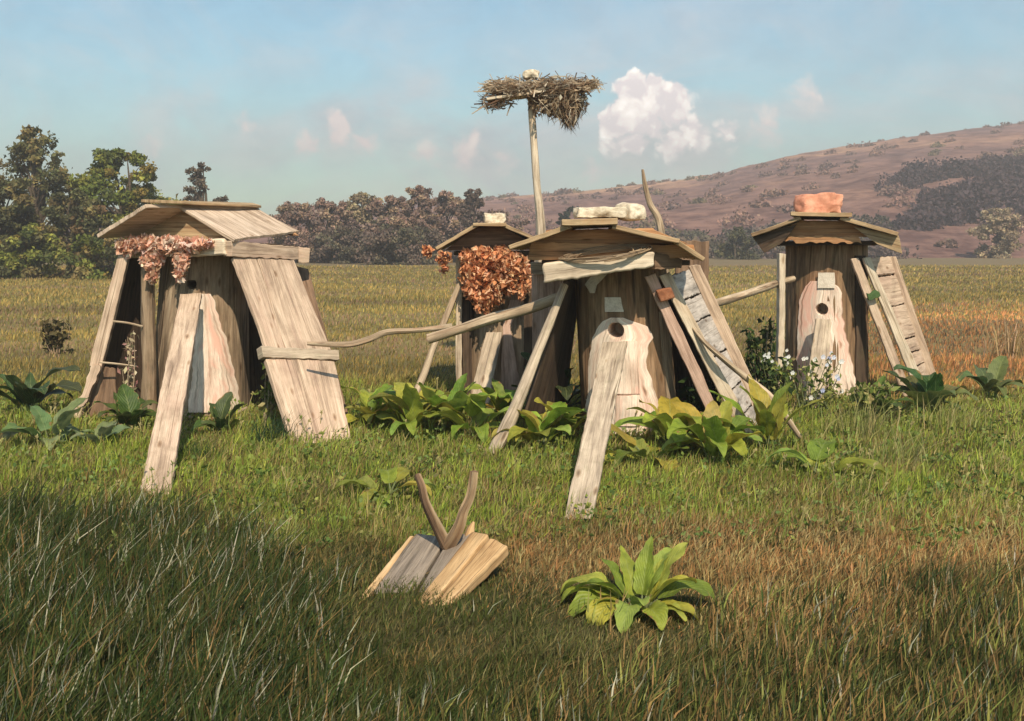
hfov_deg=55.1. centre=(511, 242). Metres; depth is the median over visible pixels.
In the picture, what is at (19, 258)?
shrub tree
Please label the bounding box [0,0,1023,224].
sky
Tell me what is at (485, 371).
leaning plank
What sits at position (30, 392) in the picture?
broadleaf plant
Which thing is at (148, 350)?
upright stake
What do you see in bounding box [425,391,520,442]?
broadleaf plant
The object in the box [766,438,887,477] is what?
broadleaf plant
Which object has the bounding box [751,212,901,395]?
log beehive
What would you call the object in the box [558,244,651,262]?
twig bundle
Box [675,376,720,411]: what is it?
dark bush
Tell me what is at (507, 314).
resting pole
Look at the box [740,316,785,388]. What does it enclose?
dark bush
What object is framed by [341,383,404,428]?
broadleaf plant
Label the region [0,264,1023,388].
field grass
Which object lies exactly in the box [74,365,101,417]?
leaning board
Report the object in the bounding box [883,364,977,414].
broadleaf plant
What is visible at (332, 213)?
distant tree
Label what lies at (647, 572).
broadleaf plant
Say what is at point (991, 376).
broadleaf plant
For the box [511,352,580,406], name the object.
broadleaf plant
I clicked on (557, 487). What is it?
meadow weeds
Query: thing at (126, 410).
broadleaf plant
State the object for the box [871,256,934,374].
slatted panel
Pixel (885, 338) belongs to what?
leaning stake
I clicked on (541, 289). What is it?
upright board
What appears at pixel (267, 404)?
wild herb
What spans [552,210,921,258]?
foothill wood
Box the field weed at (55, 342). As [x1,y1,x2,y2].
[39,318,73,353]
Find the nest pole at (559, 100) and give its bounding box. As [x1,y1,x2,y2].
[471,71,606,261]
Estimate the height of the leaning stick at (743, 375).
0.852 m
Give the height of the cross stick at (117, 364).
0.061 m
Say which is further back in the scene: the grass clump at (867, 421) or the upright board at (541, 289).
the upright board at (541, 289)
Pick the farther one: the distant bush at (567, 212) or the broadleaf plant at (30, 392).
the distant bush at (567, 212)
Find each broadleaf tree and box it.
[0,124,75,265]
[0,174,39,248]
[27,188,112,276]
[64,147,185,239]
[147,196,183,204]
[182,162,228,201]
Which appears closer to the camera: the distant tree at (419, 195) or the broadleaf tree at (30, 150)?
the broadleaf tree at (30, 150)
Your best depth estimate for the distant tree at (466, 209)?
73.51 m
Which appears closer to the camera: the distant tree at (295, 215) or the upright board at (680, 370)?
the upright board at (680, 370)
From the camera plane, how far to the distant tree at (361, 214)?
77.21 m
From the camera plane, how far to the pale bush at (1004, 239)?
95.15 m
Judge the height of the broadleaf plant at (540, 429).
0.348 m
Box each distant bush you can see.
[555,206,573,224]
[714,226,759,259]
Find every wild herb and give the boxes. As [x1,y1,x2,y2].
[252,363,276,423]
[848,380,901,418]
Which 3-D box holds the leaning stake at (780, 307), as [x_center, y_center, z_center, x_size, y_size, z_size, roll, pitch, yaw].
[2.576,0.774,9.427,0.099,1.346,0.143,0,0,0]
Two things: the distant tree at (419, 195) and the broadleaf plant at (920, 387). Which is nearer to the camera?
the broadleaf plant at (920, 387)
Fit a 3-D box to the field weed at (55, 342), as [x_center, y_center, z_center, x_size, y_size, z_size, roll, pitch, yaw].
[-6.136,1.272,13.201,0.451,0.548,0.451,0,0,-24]
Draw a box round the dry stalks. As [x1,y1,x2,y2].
[117,330,139,389]
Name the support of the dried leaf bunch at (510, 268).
attached to the log beehive at (516, 341)
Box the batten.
[257,346,338,361]
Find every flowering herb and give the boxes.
[761,349,792,394]
[780,351,844,412]
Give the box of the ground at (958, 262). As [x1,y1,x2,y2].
[0,258,1023,720]
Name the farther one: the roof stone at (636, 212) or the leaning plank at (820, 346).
the leaning plank at (820, 346)
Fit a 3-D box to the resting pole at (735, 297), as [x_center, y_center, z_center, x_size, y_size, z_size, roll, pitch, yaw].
[2.214,0.452,9.072,0.109,0.258,1.567,0,0,43]
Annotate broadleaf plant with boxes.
[0,365,81,412]
[0,397,94,450]
[65,419,130,443]
[94,384,157,431]
[192,392,246,434]
[330,466,439,510]
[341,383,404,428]
[368,382,463,434]
[415,373,487,429]
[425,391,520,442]
[464,378,528,420]
[491,407,581,447]
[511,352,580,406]
[519,397,586,440]
[556,536,717,633]
[605,423,698,477]
[612,396,744,450]
[661,400,765,461]
[709,374,830,451]
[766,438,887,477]
[845,376,916,418]
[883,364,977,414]
[956,356,1023,397]
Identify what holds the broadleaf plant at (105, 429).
on the ground at (958, 262)
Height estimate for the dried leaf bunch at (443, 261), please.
0.257 m
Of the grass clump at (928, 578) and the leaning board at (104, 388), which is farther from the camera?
the leaning board at (104, 388)
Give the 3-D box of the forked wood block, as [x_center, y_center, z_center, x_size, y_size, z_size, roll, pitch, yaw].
[-0.318,1.306,4.283,0.538,0.548,0.696,0,0,17]
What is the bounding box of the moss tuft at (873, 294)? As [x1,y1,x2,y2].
[866,290,879,299]
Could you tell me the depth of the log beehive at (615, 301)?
7.57 m
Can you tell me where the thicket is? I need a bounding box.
[873,151,1023,230]
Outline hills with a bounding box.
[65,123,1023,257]
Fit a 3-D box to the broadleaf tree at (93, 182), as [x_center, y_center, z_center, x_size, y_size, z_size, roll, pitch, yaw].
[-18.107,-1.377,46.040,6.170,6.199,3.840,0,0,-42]
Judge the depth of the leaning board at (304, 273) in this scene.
9.08 m
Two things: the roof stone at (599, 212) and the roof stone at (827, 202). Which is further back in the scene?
the roof stone at (827, 202)
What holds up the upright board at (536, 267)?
attached to the log beehive at (615, 301)
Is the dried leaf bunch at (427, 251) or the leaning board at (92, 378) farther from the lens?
the dried leaf bunch at (427, 251)
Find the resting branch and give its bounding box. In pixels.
[307,323,451,347]
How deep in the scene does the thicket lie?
128.74 m
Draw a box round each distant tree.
[268,201,325,262]
[304,197,360,262]
[309,225,376,263]
[328,191,383,233]
[351,224,449,264]
[360,195,425,248]
[404,185,450,261]
[426,189,467,261]
[446,188,484,257]
[478,208,535,260]
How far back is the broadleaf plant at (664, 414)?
7.03 m
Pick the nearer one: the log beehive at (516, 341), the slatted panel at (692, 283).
the slatted panel at (692, 283)
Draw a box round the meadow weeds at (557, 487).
[0,381,1023,550]
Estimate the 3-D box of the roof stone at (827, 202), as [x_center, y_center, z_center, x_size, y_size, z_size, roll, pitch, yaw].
[2.943,-0.371,9.501,0.466,0.224,0.379,0,0,0]
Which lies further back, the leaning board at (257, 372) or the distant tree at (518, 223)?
the distant tree at (518, 223)
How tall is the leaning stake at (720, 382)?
1.295 m
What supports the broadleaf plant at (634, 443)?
on the ground at (958, 262)
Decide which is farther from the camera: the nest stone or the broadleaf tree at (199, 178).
the broadleaf tree at (199, 178)
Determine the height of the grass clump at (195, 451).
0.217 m
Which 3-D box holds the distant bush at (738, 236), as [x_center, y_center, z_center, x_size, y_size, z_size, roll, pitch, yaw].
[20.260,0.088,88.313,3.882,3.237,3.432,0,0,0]
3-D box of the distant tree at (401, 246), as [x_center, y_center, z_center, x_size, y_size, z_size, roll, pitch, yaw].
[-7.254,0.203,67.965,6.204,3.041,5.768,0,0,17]
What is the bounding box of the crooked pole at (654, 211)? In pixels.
[641,169,668,272]
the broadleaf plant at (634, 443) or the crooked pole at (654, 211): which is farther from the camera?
the crooked pole at (654, 211)
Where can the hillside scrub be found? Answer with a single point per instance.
(893, 192)
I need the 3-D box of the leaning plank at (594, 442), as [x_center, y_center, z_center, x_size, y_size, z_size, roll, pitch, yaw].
[0.558,1.135,6.333,0.185,0.803,2.073,0,0,12]
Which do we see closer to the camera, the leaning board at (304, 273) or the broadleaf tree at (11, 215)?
the leaning board at (304, 273)
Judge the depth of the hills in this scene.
175.94 m
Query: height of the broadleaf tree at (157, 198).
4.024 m
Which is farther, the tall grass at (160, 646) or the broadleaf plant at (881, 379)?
the broadleaf plant at (881, 379)
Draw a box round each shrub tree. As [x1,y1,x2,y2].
[0,222,70,278]
[58,233,126,279]
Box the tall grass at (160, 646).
[0,464,1023,720]
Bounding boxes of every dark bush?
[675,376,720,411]
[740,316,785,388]
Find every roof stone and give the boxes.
[484,213,505,222]
[573,206,626,218]
[615,202,645,220]
[793,192,842,212]
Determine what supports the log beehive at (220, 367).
on the ground at (958, 262)
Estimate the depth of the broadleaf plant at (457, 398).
7.65 m
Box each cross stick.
[100,361,136,366]
[113,320,142,326]
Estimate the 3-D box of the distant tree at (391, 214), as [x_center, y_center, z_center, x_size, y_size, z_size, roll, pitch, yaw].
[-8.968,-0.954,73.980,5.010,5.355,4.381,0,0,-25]
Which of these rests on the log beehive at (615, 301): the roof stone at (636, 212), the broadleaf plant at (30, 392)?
the roof stone at (636, 212)
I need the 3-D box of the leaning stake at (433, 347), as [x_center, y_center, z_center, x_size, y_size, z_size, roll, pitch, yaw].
[-0.722,0.927,8.957,0.098,1.226,0.885,0,0,32]
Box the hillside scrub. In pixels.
[269,121,1023,247]
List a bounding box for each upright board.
[530,262,542,274]
[531,274,569,404]
[669,299,715,400]
[675,240,708,293]
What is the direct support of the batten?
attached to the leaning board at (309, 389)
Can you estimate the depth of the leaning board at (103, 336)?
8.48 m
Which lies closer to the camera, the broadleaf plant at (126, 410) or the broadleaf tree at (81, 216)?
the broadleaf plant at (126, 410)
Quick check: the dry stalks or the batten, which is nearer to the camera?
the batten
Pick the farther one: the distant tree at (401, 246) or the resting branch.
the distant tree at (401, 246)
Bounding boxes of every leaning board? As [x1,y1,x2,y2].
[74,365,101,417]
[84,367,116,416]
[90,256,129,367]
[104,258,141,397]
[231,257,284,347]
[249,309,276,404]
[257,258,330,349]
[264,359,350,442]
[297,266,347,414]
[521,279,576,418]
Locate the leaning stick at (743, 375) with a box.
[692,327,800,438]
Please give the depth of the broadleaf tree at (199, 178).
57.75 m
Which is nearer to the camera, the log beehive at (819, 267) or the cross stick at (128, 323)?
the cross stick at (128, 323)
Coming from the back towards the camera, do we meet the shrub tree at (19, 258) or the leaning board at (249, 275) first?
the shrub tree at (19, 258)
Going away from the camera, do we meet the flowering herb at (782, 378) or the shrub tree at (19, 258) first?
the flowering herb at (782, 378)
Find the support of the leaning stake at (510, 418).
on the ground at (958, 262)
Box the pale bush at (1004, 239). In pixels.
[965,207,1023,258]
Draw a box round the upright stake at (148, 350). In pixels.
[141,263,156,411]
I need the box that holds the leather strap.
[656,287,674,301]
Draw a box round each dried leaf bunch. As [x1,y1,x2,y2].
[114,233,214,285]
[421,244,435,258]
[435,249,452,275]
[457,244,531,314]
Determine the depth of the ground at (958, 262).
5.87 m
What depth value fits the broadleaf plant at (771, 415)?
6.97 m
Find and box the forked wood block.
[359,470,508,604]
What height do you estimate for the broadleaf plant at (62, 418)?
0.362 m
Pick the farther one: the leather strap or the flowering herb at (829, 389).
the flowering herb at (829, 389)
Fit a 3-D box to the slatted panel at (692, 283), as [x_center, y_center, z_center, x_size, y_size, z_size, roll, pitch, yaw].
[1.666,0.856,7.954,0.667,1.343,1.120,0,0,25]
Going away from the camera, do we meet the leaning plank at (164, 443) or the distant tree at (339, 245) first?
the leaning plank at (164, 443)
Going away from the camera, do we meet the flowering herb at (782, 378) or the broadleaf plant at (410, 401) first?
the broadleaf plant at (410, 401)
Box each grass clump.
[179,435,230,460]
[232,410,318,447]
[812,398,884,438]
[836,388,917,441]
[857,537,1023,605]
[860,420,966,471]
[911,388,1000,434]
[976,316,1023,360]
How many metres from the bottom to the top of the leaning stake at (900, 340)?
1.344 m
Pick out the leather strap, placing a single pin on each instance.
(665, 294)
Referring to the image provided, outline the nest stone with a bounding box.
[522,69,539,79]
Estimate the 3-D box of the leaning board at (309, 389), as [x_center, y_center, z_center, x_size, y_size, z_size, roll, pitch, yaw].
[-1.614,1.223,7.652,0.591,0.621,0.788,0,0,-20]
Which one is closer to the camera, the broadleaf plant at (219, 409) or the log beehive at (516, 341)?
the broadleaf plant at (219, 409)
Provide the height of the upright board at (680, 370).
1.111 m
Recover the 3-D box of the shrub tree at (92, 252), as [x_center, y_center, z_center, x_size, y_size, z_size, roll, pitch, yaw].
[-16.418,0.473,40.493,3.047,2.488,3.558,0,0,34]
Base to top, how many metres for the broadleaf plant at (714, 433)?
0.414 m
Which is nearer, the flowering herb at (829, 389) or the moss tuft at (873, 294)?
the flowering herb at (829, 389)
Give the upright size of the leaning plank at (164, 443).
1.112 m
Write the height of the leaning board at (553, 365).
1.111 m
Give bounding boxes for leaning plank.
[140,293,201,494]
[471,332,501,403]
[565,341,626,518]
[802,318,831,409]
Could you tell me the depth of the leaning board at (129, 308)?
8.87 m
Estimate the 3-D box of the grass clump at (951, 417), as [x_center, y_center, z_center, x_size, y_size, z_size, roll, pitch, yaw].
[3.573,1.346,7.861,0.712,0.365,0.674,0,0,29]
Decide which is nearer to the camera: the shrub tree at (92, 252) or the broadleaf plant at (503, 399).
the broadleaf plant at (503, 399)
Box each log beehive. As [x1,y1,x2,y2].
[97,199,309,418]
[435,223,533,394]
[508,218,704,435]
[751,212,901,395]
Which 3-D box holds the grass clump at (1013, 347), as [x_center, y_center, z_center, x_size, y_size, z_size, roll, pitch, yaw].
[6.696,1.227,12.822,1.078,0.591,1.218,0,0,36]
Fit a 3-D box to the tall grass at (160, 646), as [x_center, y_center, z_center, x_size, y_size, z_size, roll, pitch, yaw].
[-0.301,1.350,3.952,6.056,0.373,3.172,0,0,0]
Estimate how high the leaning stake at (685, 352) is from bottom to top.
1.278 m
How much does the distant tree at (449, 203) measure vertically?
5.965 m
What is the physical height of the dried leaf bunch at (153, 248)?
0.461 m
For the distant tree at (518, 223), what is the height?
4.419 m
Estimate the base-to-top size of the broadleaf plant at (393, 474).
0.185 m
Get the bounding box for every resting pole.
[426,293,556,343]
[716,276,795,305]
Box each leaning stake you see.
[414,276,462,392]
[487,283,567,452]
[645,273,712,407]
[659,272,752,432]
[775,253,785,384]
[850,258,906,396]
[862,257,918,374]
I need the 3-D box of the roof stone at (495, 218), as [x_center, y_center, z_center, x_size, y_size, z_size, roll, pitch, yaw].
[-0.161,-0.228,9.301,0.215,0.113,0.196,0,0,0]
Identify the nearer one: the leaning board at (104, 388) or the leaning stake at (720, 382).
the leaning stake at (720, 382)
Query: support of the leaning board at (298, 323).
attached to the log beehive at (220, 367)
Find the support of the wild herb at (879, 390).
on the ground at (958, 262)
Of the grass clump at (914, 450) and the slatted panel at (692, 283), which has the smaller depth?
the grass clump at (914, 450)
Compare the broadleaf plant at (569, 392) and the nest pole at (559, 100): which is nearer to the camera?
the broadleaf plant at (569, 392)
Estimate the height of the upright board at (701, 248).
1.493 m
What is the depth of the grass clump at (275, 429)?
7.25 m
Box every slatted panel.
[660,265,755,422]
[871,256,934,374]
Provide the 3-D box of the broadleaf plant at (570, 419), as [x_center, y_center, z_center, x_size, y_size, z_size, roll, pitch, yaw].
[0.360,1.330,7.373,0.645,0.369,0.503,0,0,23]

